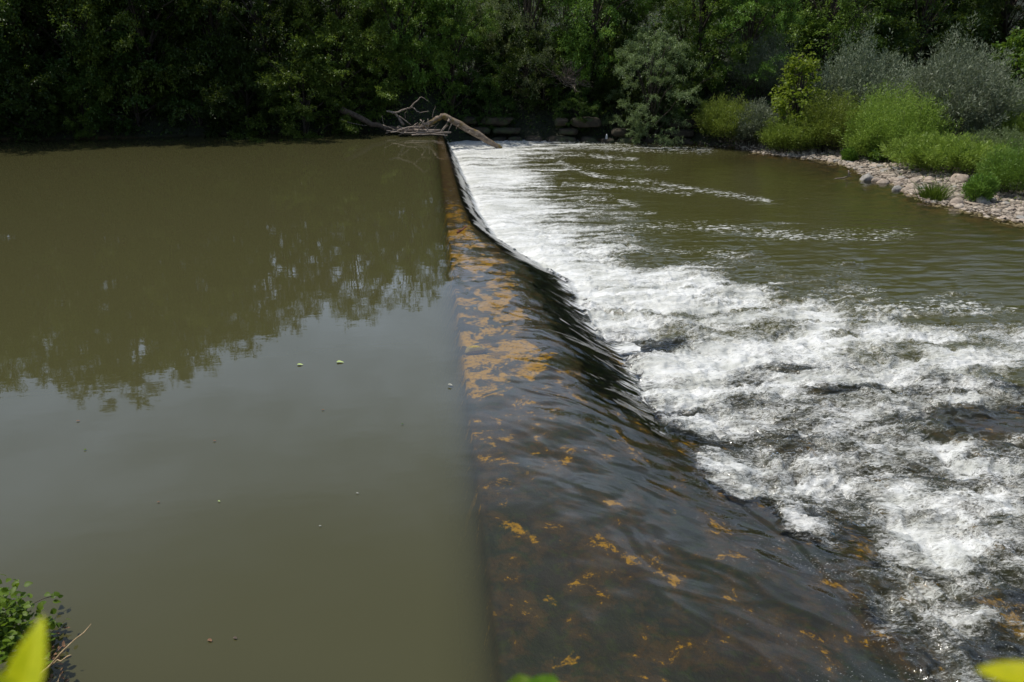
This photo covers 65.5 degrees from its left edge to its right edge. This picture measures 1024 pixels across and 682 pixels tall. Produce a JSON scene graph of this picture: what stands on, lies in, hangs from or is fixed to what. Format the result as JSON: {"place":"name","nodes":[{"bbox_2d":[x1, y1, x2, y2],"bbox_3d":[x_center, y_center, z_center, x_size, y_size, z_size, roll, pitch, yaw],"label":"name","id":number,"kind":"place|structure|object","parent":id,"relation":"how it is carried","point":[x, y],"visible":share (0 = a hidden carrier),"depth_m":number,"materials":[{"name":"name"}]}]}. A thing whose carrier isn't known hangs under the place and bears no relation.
{"place":"outdoors","nodes":[
{"label":"outdoors","id":0,"kind":"place"},
{"bbox_2d":[0,615,46,681],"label":"leaf","id":1,"kind":"object","parent":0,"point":[27,662],"visible":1,"depth_m":0.51,"materials":[{"name":"yellow plant"}]},
{"bbox_2d":[0,133,1023,681],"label":"water","id":2,"kind":"structure","parent":0,"point":[174,311],"depth_m":13.36,"materials":[{"name":"liquid"}]},
{"bbox_2d":[403,131,450,134],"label":"dead branch","id":3,"kind":"object","parent":2,"relation":"on","point":[427,132],"visible":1,"depth_m":36.48,"materials":[{"name":"brown wood"}]},
{"bbox_2d":[450,139,1023,628],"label":"spray","id":4,"kind":"object","parent":2,"relation":"on","point":[668,289],"visible":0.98,"depth_m":18.82,"materials":[{"name":"white liquid"}]},
{"bbox_2d":[0,0,1023,394],"bbox_3d":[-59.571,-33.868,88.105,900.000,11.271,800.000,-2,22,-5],"label":"ground","id":5,"kind":"structure","parent":0,"point":[884,194],"depth_m":37.75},
{"bbox_2d":[0,8,36,100],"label":"broadleaf tree","id":6,"kind":"object","parent":5,"relation":"on","point":[23,16],"visible":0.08,"depth_m":33.97,"materials":[{"name":"green plant"}]},
{"bbox_2d":[0,0,69,60],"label":"alder tree","id":7,"kind":"object","parent":5,"relation":"on","point":[41,53],"visible":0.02,"depth_m":36.42,"materials":[{"name":"green plant"}]},
{"bbox_2d":[0,574,70,681],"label":"bramble bush","id":8,"kind":"object","parent":5,"relation":"on","point":[12,631],"visible":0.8,"depth_m":6.52,"materials":[{"name":"green plant"}]},
{"bbox_2d":[44,624,90,671],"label":"dry stalk","id":9,"kind":"object","parent":8,"relation":"attached to","point":[58,655],"visible":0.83,"depth_m":6.12,"materials":[{"name":"plant"}]},
{"bbox_2d":[2,0,116,64],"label":"broadleaf tree","id":10,"kind":"object","parent":5,"relation":"on","point":[40,21],"visible":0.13,"depth_m":34.72,"materials":[{"name":"green plant"}]},
{"bbox_2d":[0,0,134,141],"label":"broadleaf tree","id":11,"kind":"object","parent":5,"relation":"on","point":[63,60],"visible":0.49,"depth_m":34.39,"materials":[{"name":"green plant"}]},
{"bbox_2d":[0,0,177,99],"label":"alder tree","id":12,"kind":"object","parent":5,"relation":"on","point":[152,23],"visible":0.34,"depth_m":34.71,"materials":[{"name":"green plant"}]},
{"bbox_2d":[4,0,175,65],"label":"broadleaf tree","id":13,"kind":"object","parent":5,"relation":"on","point":[146,32],"visible":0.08,"depth_m":36.24,"materials":[{"name":"green plant"}]},
{"bbox_2d":[69,0,179,58],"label":"broadleaf tree","id":14,"kind":"object","parent":5,"relation":"on","point":[103,26],"visible":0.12,"depth_m":35.74,"materials":[{"name":"green plant"}]},
{"bbox_2d":[42,0,208,125],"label":"broadleaf tree","id":15,"kind":"object","parent":5,"relation":"on","point":[90,5],"visible":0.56,"depth_m":34.61,"materials":[{"name":"green plant"}]},
{"bbox_2d":[40,23,227,135],"bbox_3d":[-16.986,-11.338,36.197,7.068,5.844,6.254,-18,28,-37],"label":"waterside shrub","id":16,"kind":"object","parent":5,"relation":"on","point":[101,112],"visible":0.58,"depth_m":34.90,"materials":[{"name":"green plant"}]},
{"bbox_2d":[100,0,214,62],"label":"broadleaf tree","id":17,"kind":"object","parent":5,"relation":"on","point":[168,14],"visible":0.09,"depth_m":36.82,"materials":[{"name":"green plant"}]},
{"bbox_2d":[139,32,251,136],"bbox_3d":[-14.384,-11.276,36.722,6.069,5.519,5.369,11,24,25],"label":"waterside shrub","id":18,"kind":"object","parent":5,"relation":"on","point":[166,46],"visible":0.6,"depth_m":35.96,"materials":[{"name":"green plant"}]},
{"bbox_2d":[98,0,314,119],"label":"broadleaf tree","id":19,"kind":"object","parent":5,"relation":"on","point":[211,44],"visible":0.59,"depth_m":35.64,"materials":[{"name":"green plant"}]},
{"bbox_2d":[150,0,303,70],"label":"broadleaf tree","id":20,"kind":"object","parent":5,"relation":"on","point":[244,23],"visible":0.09,"depth_m":38.59,"materials":[{"name":"green plant"}]},
{"bbox_2d":[193,47,286,134],"bbox_3d":[-12.577,-11.323,37.334,4.738,4.870,5.355,-16,27,-35],"label":"waterside shrub","id":21,"kind":"object","parent":5,"relation":"on","point":[215,78],"visible":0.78,"depth_m":36.17,"materials":[{"name":"green plant"}]},
{"bbox_2d":[196,0,329,106],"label":"alder tree","id":22,"kind":"object","parent":5,"relation":"on","point":[232,23],"visible":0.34,"depth_m":36.71,"materials":[{"name":"green plant"}]},
{"bbox_2d":[249,0,328,58],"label":"alder tree","id":23,"kind":"object","parent":5,"relation":"on","point":[314,4],"visible":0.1,"depth_m":38.76,"materials":[{"name":"green plant"}]},
{"bbox_2d":[214,50,374,142],"bbox_3d":[-9.598,-10.304,36.728,7.007,6.053,5.264,-16,27,-35],"label":"waterside shrub","id":24,"kind":"object","parent":5,"relation":"on","point":[274,81],"visible":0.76,"depth_m":36.16,"materials":[{"name":"green plant"}]},
{"bbox_2d":[252,0,345,58],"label":"alder tree","id":25,"kind":"object","parent":5,"relation":"on","point":[338,3],"visible":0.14,"depth_m":38.08,"materials":[{"name":"green plant"}]},
{"bbox_2d":[294,0,366,67],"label":"broadleaf tree","id":26,"kind":"object","parent":5,"relation":"on","point":[349,8],"visible":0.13,"depth_m":39.37,"materials":[{"name":"green plant"}]},
{"bbox_2d":[274,0,392,91],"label":"broadleaf tree","id":27,"kind":"object","parent":5,"relation":"on","point":[336,15],"visible":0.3,"depth_m":37.59,"materials":[{"name":"green plant"}]},
{"bbox_2d":[252,10,416,133],"bbox_3d":[-8.060,-12.107,37.509,7.532,6.507,5.658,-12,25,-26],"label":"waterside shrub","id":28,"kind":"object","parent":5,"relation":"on","point":[376,91],"visible":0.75,"depth_m":36.88,"materials":[{"name":"green plant"}]},
{"bbox_2d":[340,107,402,131],"bbox_3d":[-6.294,-10.312,37.032,3.354,1.202,0.356,-2,22,-5],"label":"fallen trunk","id":29,"kind":"object","parent":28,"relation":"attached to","point":[364,120],"visible":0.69,"depth_m":36.90,"materials":[{"name":"brown wood"}]},
{"bbox_2d":[312,0,420,66],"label":"broadleaf tree","id":30,"kind":"object","parent":5,"relation":"on","point":[368,14],"visible":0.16,"depth_m":39.22,"materials":[{"name":"green plant"}]},
{"bbox_2d":[329,0,475,96],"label":"alder tree","id":31,"kind":"object","parent":5,"relation":"on","point":[391,24],"visible":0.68,"depth_m":37.75,"materials":[{"name":"green plant"}]},
{"bbox_2d":[368,0,458,69],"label":"broadleaf tree","id":32,"kind":"object","parent":5,"relation":"on","point":[431,20],"visible":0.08,"depth_m":39.56,"materials":[{"name":"green plant"}]},
{"bbox_2d":[382,0,467,102],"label":"tree","id":33,"kind":"object","parent":5,"relation":"on","point":[432,76],"visible":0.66,"depth_m":38.18,"materials":[{"name":"green plant"}]},
{"bbox_2d":[400,8,467,56],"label":"broadleaf tree","id":34,"kind":"object","parent":5,"relation":"on","point":[434,32],"visible":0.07,"depth_m":40.91,"materials":[{"name":"green plant"}]},
{"bbox_2d":[396,0,509,116],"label":"alder tree","id":35,"kind":"object","parent":5,"relation":"on","point":[452,39],"visible":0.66,"depth_m":38.89,"materials":[{"name":"green plant"}]},
{"bbox_2d":[439,25,505,114],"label":"waterside shrub","id":36,"kind":"object","parent":5,"relation":"on","point":[481,84],"visible":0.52,"depth_m":40.46,"materials":[{"name":"green plant"}]},
{"bbox_2d":[456,83,519,135],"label":"waterside shrub","id":37,"kind":"object","parent":5,"relation":"on","point":[505,100],"visible":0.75,"depth_m":39.97,"materials":[{"name":"green plant"}]},
{"bbox_2d":[461,0,518,75],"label":"broadleaf tree","id":38,"kind":"object","parent":5,"relation":"on","point":[493,42],"visible":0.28,"depth_m":41.42,"materials":[{"name":"green plant"}]},
{"bbox_2d":[461,0,534,74],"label":"broadleaf tree","id":39,"kind":"object","parent":5,"relation":"on","point":[519,34],"visible":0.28,"depth_m":41.20,"materials":[{"name":"green plant"}]},
{"bbox_2d":[0,0,1016,147],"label":"undergrowth","id":40,"kind":"object","parent":5,"relation":"on","point":[415,98],"visible":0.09,"depth_m":40.05,"materials":[{"name":"green plant"}]},
{"bbox_2d":[471,0,583,109],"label":"willow tree","id":41,"kind":"object","parent":5,"relation":"on","point":[528,13],"visible":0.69,"depth_m":39.90,"materials":[{"name":"green plant"}]},
{"bbox_2d":[482,0,585,75],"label":"alder tree","id":42,"kind":"object","parent":5,"relation":"on","point":[545,10],"visible":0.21,"depth_m":41.02,"materials":[{"name":"green plant"}]},
{"bbox_2d":[509,674,558,681],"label":"bankside plant","id":43,"kind":"object","parent":5,"relation":"on","point":[541,678],"visible":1,"depth_m":0.89,"materials":[{"name":"green plant"}]},
{"bbox_2d":[498,26,589,114],"bbox_3d":[1.610,-13.617,41.029,4.738,4.870,5.355,0,22,1],"label":"waterside shrub","id":44,"kind":"object","parent":5,"relation":"on","point":[551,90],"visible":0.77,"depth_m":39.93,"materials":[{"name":"green plant"}]},
{"bbox_2d":[518,0,606,72],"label":"alder tree","id":45,"kind":"object","parent":5,"relation":"on","point":[555,20],"visible":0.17,"depth_m":41.53,"materials":[{"name":"green plant"}]},
{"bbox_2d":[540,60,590,92],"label":"bare bush","id":46,"kind":"object","parent":5,"relation":"on","point":[568,81],"visible":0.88,"depth_m":39.49,"materials":[{"name":"plant"}]},
{"bbox_2d":[548,84,602,135],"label":"waterside shrub","id":47,"kind":"object","parent":5,"relation":"on","point":[572,102],"visible":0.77,"depth_m":39.52,"materials":[{"name":"green plant"}]},
{"bbox_2d":[462,116,700,144],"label":"stone wall","id":48,"kind":"structure","parent":5,"relation":"on","point":[619,132],"depth_m":39.41,"materials":[{"name":"black stone"}]},
{"bbox_2d":[542,0,653,101],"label":"broadleaf tree","id":49,"kind":"object","parent":5,"relation":"on","point":[571,43],"visible":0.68,"depth_m":39.31,"materials":[{"name":"green plant"}]},
{"bbox_2d":[563,0,640,78],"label":"broadleaf tree","id":50,"kind":"object","parent":5,"relation":"on","point":[625,10],"visible":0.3,"depth_m":40.41,"materials":[{"name":"green plant"}]},
{"bbox_2d":[558,22,650,112],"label":"waterside shrub","id":51,"kind":"object","parent":5,"relation":"on","point":[610,78],"visible":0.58,"depth_m":40.07,"materials":[{"name":"green plant"}]},
{"bbox_2d":[596,0,659,81],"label":"broadleaf tree","id":52,"kind":"object","parent":5,"relation":"on","point":[634,20],"visible":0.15,"depth_m":41.34,"materials":[{"name":"green plant"}]},
{"bbox_2d":[595,78,680,138],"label":"waterside shrub","id":53,"kind":"object","parent":5,"relation":"on","point":[635,91],"visible":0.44,"depth_m":39.27,"materials":[{"name":"green plant"}]},
{"bbox_2d":[601,12,704,147],"bbox_3d":[6.437,-11.796,38.482,5.658,7.565,4.924,12,25,28],"label":"willow tree","id":54,"kind":"object","parent":5,"relation":"on","point":[654,78],"visible":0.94,"depth_m":37.80,"materials":[{"name":"green plant"}]},
{"bbox_2d":[633,0,731,77],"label":"broadleaf tree","id":55,"kind":"object","parent":5,"relation":"on","point":[667,5],"visible":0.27,"depth_m":40.67,"materials":[{"name":"green plant"}]},
{"bbox_2d":[642,47,734,128],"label":"waterside shrub","id":56,"kind":"object","parent":5,"relation":"on","point":[683,109],"visible":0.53,"depth_m":38.65,"materials":[{"name":"green plant"}]},
{"bbox_2d":[663,0,742,74],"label":"broadleaf tree","id":57,"kind":"object","parent":5,"relation":"on","point":[709,37],"visible":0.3,"depth_m":40.25,"materials":[{"name":"green plant"}]},
{"bbox_2d":[627,0,796,91],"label":"alder tree","id":58,"kind":"object","parent":5,"relation":"on","point":[734,54],"visible":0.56,"depth_m":38.95,"materials":[{"name":"green plant"}]},
{"bbox_2d":[690,91,766,144],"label":"riverside bush","id":59,"kind":"object","parent":5,"relation":"on","point":[715,118],"visible":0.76,"depth_m":37.27,"materials":[{"name":"green plant"}]},
{"bbox_2d":[436,135,1023,681],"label":"weir","id":60,"kind":"object","parent":5,"relation":"on","point":[618,541],"visible":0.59,"depth_m":9.03,"materials":[{"name":"concrete"}]},
{"bbox_2d":[406,113,501,148],"bbox_3d":[-2.741,-9.693,37.002,4.615,1.727,0.516,-2,22,-5],"label":"driftwood log","id":61,"kind":"object","parent":60,"relation":"on","point":[461,125],"visible":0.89,"depth_m":36.82,"materials":[{"name":"brown wood"}]},
{"bbox_2d":[402,129,440,131],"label":"dead branch","id":62,"kind":"object","parent":61,"relation":"on","point":[433,130],"visible":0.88,"depth_m":36.71,"materials":[{"name":"brown wood"}]},
{"bbox_2d":[465,345,485,353],"bbox_3d":[-0.610,0.142,13.249,0.369,0.138,0.160,-6,23,-13],"label":"crest stone","id":63,"kind":"object","parent":60,"relation":"on","point":[475,349],"visible":1,"depth_m":13.19,"materials":[{"name":"grey stone"}]},
{"bbox_2d":[692,0,807,94],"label":"alder tree","id":64,"kind":"object","parent":5,"relation":"on","point":[748,31],"visible":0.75,"depth_m":38.40,"materials":[{"name":"green plant"}]},
{"bbox_2d":[724,97,777,145],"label":"riverside bush","id":65,"kind":"object","parent":5,"relation":"on","point":[753,124],"visible":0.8,"depth_m":36.63,"materials":[{"name":"green plant"}]},
{"bbox_2d":[708,14,798,98],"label":"riverside bush","id":66,"kind":"object","parent":5,"relation":"on","point":[771,53],"visible":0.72,"depth_m":38.85,"materials":[{"name":"green plant"}]},
{"bbox_2d":[710,0,801,42],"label":"broadleaf tree","id":67,"kind":"object","parent":5,"relation":"on","point":[755,27],"visible":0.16,"depth_m":44.32,"materials":[{"name":"green plant"}]},
{"bbox_2d":[753,110,829,153],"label":"riverside bush","id":68,"kind":"object","parent":5,"relation":"on","point":[778,136],"visible":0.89,"depth_m":35.40,"materials":[{"name":"green plant"}]},
{"bbox_2d":[768,43,824,148],"bbox_3d":[12.965,-10.437,36.549,2.475,6.110,3.462,10,24,23],"label":"sapling","id":69,"kind":"object","parent":5,"relation":"on","point":[781,101],"visible":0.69,"depth_m":35.80,"materials":[{"name":"green plant"}]},
{"bbox_2d":[771,0,852,42],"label":"alder tree","id":70,"kind":"object","parent":5,"relation":"on","point":[817,4],"visible":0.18,"depth_m":43.45,"materials":[{"name":"green plant"}]},
{"bbox_2d":[784,78,868,153],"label":"riverside bush","id":71,"kind":"object","parent":5,"relation":"on","point":[834,116],"visible":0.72,"depth_m":34.99,"materials":[{"name":"green plant"}]},
{"bbox_2d":[754,0,900,78],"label":"broadleaf tree","id":72,"kind":"object","parent":5,"relation":"on","point":[825,27],"visible":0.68,"depth_m":40.95,"materials":[{"name":"green plant"}]},
{"bbox_2d":[840,146,858,161],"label":"riverside bush","id":73,"kind":"object","parent":5,"relation":"on","point":[847,154],"visible":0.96,"depth_m":33.72,"materials":[{"name":"green plant"}]},
{"bbox_2d":[839,122,892,159],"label":"riverside bush","id":74,"kind":"object","parent":5,"relation":"on","point":[856,143],"visible":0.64,"depth_m":33.77,"materials":[{"name":"green plant"}]},
{"bbox_2d":[859,173,873,183],"bbox_3d":[13.454,-6.112,30.245,0.578,0.518,0.498,-8,23,-18],"label":"boulder","id":75,"kind":"object","parent":5,"relation":"on","point":[867,178],"visible":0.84,"depth_m":30.09,"materials":[{"name":"grey stone"}]},
{"bbox_2d":[807,21,934,112],"bbox_3d":[17.345,-12.800,38.624,5.961,5.381,6.710,-2,22,-5],"label":"riverside bush","id":76,"kind":"object","parent":5,"relation":"on","point":[856,78],"visible":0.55,"depth_m":37.88,"materials":[{"name":"green plant"}]},
{"bbox_2d":[863,144,896,162],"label":"riverside bush","id":77,"kind":"object","parent":5,"relation":"on","point":[877,155],"visible":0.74,"depth_m":33.14,"materials":[{"name":"green plant"}]},
{"bbox_2d":[876,178,888,185],"bbox_3d":[13.832,-5.922,29.735,0.464,0.285,0.405,-7,23,-17],"label":"boulder","id":78,"kind":"object","parent":5,"relation":"on","point":[882,182],"visible":1,"depth_m":29.61,"materials":[{"name":"stone"}]},
{"bbox_2d":[891,185,901,193],"bbox_3d":[13.724,-5.364,28.450,0.385,0.384,0.272,-7,23,-18],"label":"boulder","id":79,"kind":"object","parent":5,"relation":"on","point":[895,190],"visible":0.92,"depth_m":28.34,"materials":[{"name":"grey stone"}]},
{"bbox_2d":[831,76,972,154],"bbox_3d":[16.487,-9.610,34.131,5.915,3.447,5.122,-2,22,-5],"label":"riverside bush","id":80,"kind":"object","parent":5,"relation":"on","point":[892,122],"visible":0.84,"depth_m":33.21,"materials":[{"name":"green plant"}]},
{"bbox_2d":[864,0,942,50],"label":"broadleaf tree","id":81,"kind":"object","parent":5,"relation":"on","point":[904,8],"visible":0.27,"depth_m":43.75,"materials":[{"name":"green plant"}]},
{"bbox_2d":[790,144,1020,206],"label":"weeds","id":82,"kind":"object","parent":5,"relation":"on","point":[920,170],"visible":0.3,"depth_m":30.55,"materials":[{"name":"green plant"}]},
{"bbox_2d":[904,189,920,194],"bbox_3d":[14.048,-5.167,27.879,0.459,0.306,0.434,-11,25,-26],"label":"boulder","id":83,"kind":"object","parent":5,"relation":"on","point":[912,191],"visible":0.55,"depth_m":27.80,"materials":[{"name":"stone"}]},
{"bbox_2d":[908,177,920,183],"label":"boulder","id":84,"kind":"object","parent":5,"relation":"on","point":[915,180],"visible":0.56,"depth_m":29.33,"materials":[{"name":"stone"}]},
{"bbox_2d":[852,0,996,82],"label":"broadleaf tree","id":85,"kind":"object","parent":5,"relation":"on","point":[922,32],"visible":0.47,"depth_m":41.73,"materials":[{"name":"green plant"}]},
{"bbox_2d":[899,176,961,202],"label":"grass tuft","id":86,"kind":"object","parent":5,"relation":"on","point":[932,193],"visible":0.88,"depth_m":26.67,"materials":[{"name":"green plant"}]},
{"bbox_2d":[878,129,1023,174],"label":"riverside bush","id":87,"kind":"object","parent":5,"relation":"on","point":[936,151],"visible":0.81,"depth_m":30.14,"materials":[{"name":"green plant"}]},
{"bbox_2d":[906,0,1005,65],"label":"broadleaf tree","id":88,"kind":"object","parent":5,"relation":"on","point":[961,10],"visible":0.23,"depth_m":44.70,"materials":[{"name":"green plant"}]},
{"bbox_2d":[949,197,963,205],"bbox_3d":[14.555,-4.498,26.036,0.395,0.402,0.583,15,27,33],"label":"boulder","id":89,"kind":"object","parent":5,"relation":"on","point":[957,200],"visible":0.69,"depth_m":25.89,"materials":[{"name":"stone"}]},
{"bbox_2d":[891,11,1023,138],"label":"riverside bush","id":90,"kind":"object","parent":5,"relation":"on","point":[975,102],"visible":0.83,"depth_m":32.95,"materials":[{"name":"green plant"}]},
{"bbox_2d":[950,173,968,182],"bbox_3d":[16.445,-5.916,29.301,0.654,0.494,0.605,4,22,11],"label":"boulder","id":91,"kind":"object","parent":5,"relation":"on","point":[961,177],"visible":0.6,"depth_m":29.09,"materials":[{"name":"stone"}]},
{"bbox_2d":[914,0,1023,70],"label":"alder tree","id":92,"kind":"object","parent":5,"relation":"on","point":[1005,23],"visible":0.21,"depth_m":44.51,"materials":[{"name":"green plant"}]},
{"bbox_2d":[960,171,1000,202],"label":"riverside bush","id":93,"kind":"object","parent":5,"relation":"on","point":[976,186],"visible":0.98,"depth_m":25.84,"materials":[{"name":"green plant"}]},
{"bbox_2d":[976,196,989,203],"bbox_3d":[15.369,-4.523,26.031,0.484,0.487,0.389,-5,23,-12],"label":"boulder","id":94,"kind":"object","parent":5,"relation":"on","point":[984,201],"visible":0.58,"depth_m":25.86,"materials":[{"name":"grey stone"}]},
{"bbox_2d":[954,123,1023,150],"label":"riverside bush","id":95,"kind":"object","parent":5,"relation":"on","point":[1007,135],"visible":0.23,"depth_m":30.76,"materials":[{"name":"green plant"}]},
{"bbox_2d":[957,0,1023,69],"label":"broadleaf tree","id":96,"kind":"object","parent":5,"relation":"on","point":[1020,21],"visible":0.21,"depth_m":44.95,"materials":[{"name":"green plant"}]},
{"bbox_2d":[973,137,1023,197],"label":"riverside bush","id":97,"kind":"object","parent":5,"relation":"on","point":[1007,168],"visible":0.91,"depth_m":26.48,"materials":[{"name":"green plant"}]},
{"bbox_2d":[976,661,1023,681],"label":"broadleaf plant","id":98,"kind":"object","parent":5,"relation":"on","point":[1007,671],"visible":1,"depth_m":0.50,"materials":[{"name":"yellow plant"}]},
{"bbox_2d":[981,95,1023,140],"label":"riverside bush","id":99,"kind":"object","parent":5,"relation":"on","point":[1020,124],"visible":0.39,"depth_m":32.65,"materials":[{"name":"green plant"}]},
{"bbox_2d":[987,26,1023,95],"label":"riverside bush","id":100,"kind":"object","parent":5,"relation":"on","point":[1018,43],"visible":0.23,"depth_m":37.15,"materials":[{"name":"green plant"}]},
{"bbox_2d":[700,104,1023,228],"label":"gravel","id":101,"kind":"structure","parent":0,"point":[893,173],"depth_m":30.04,"materials":[{"name":"grey gravel"}]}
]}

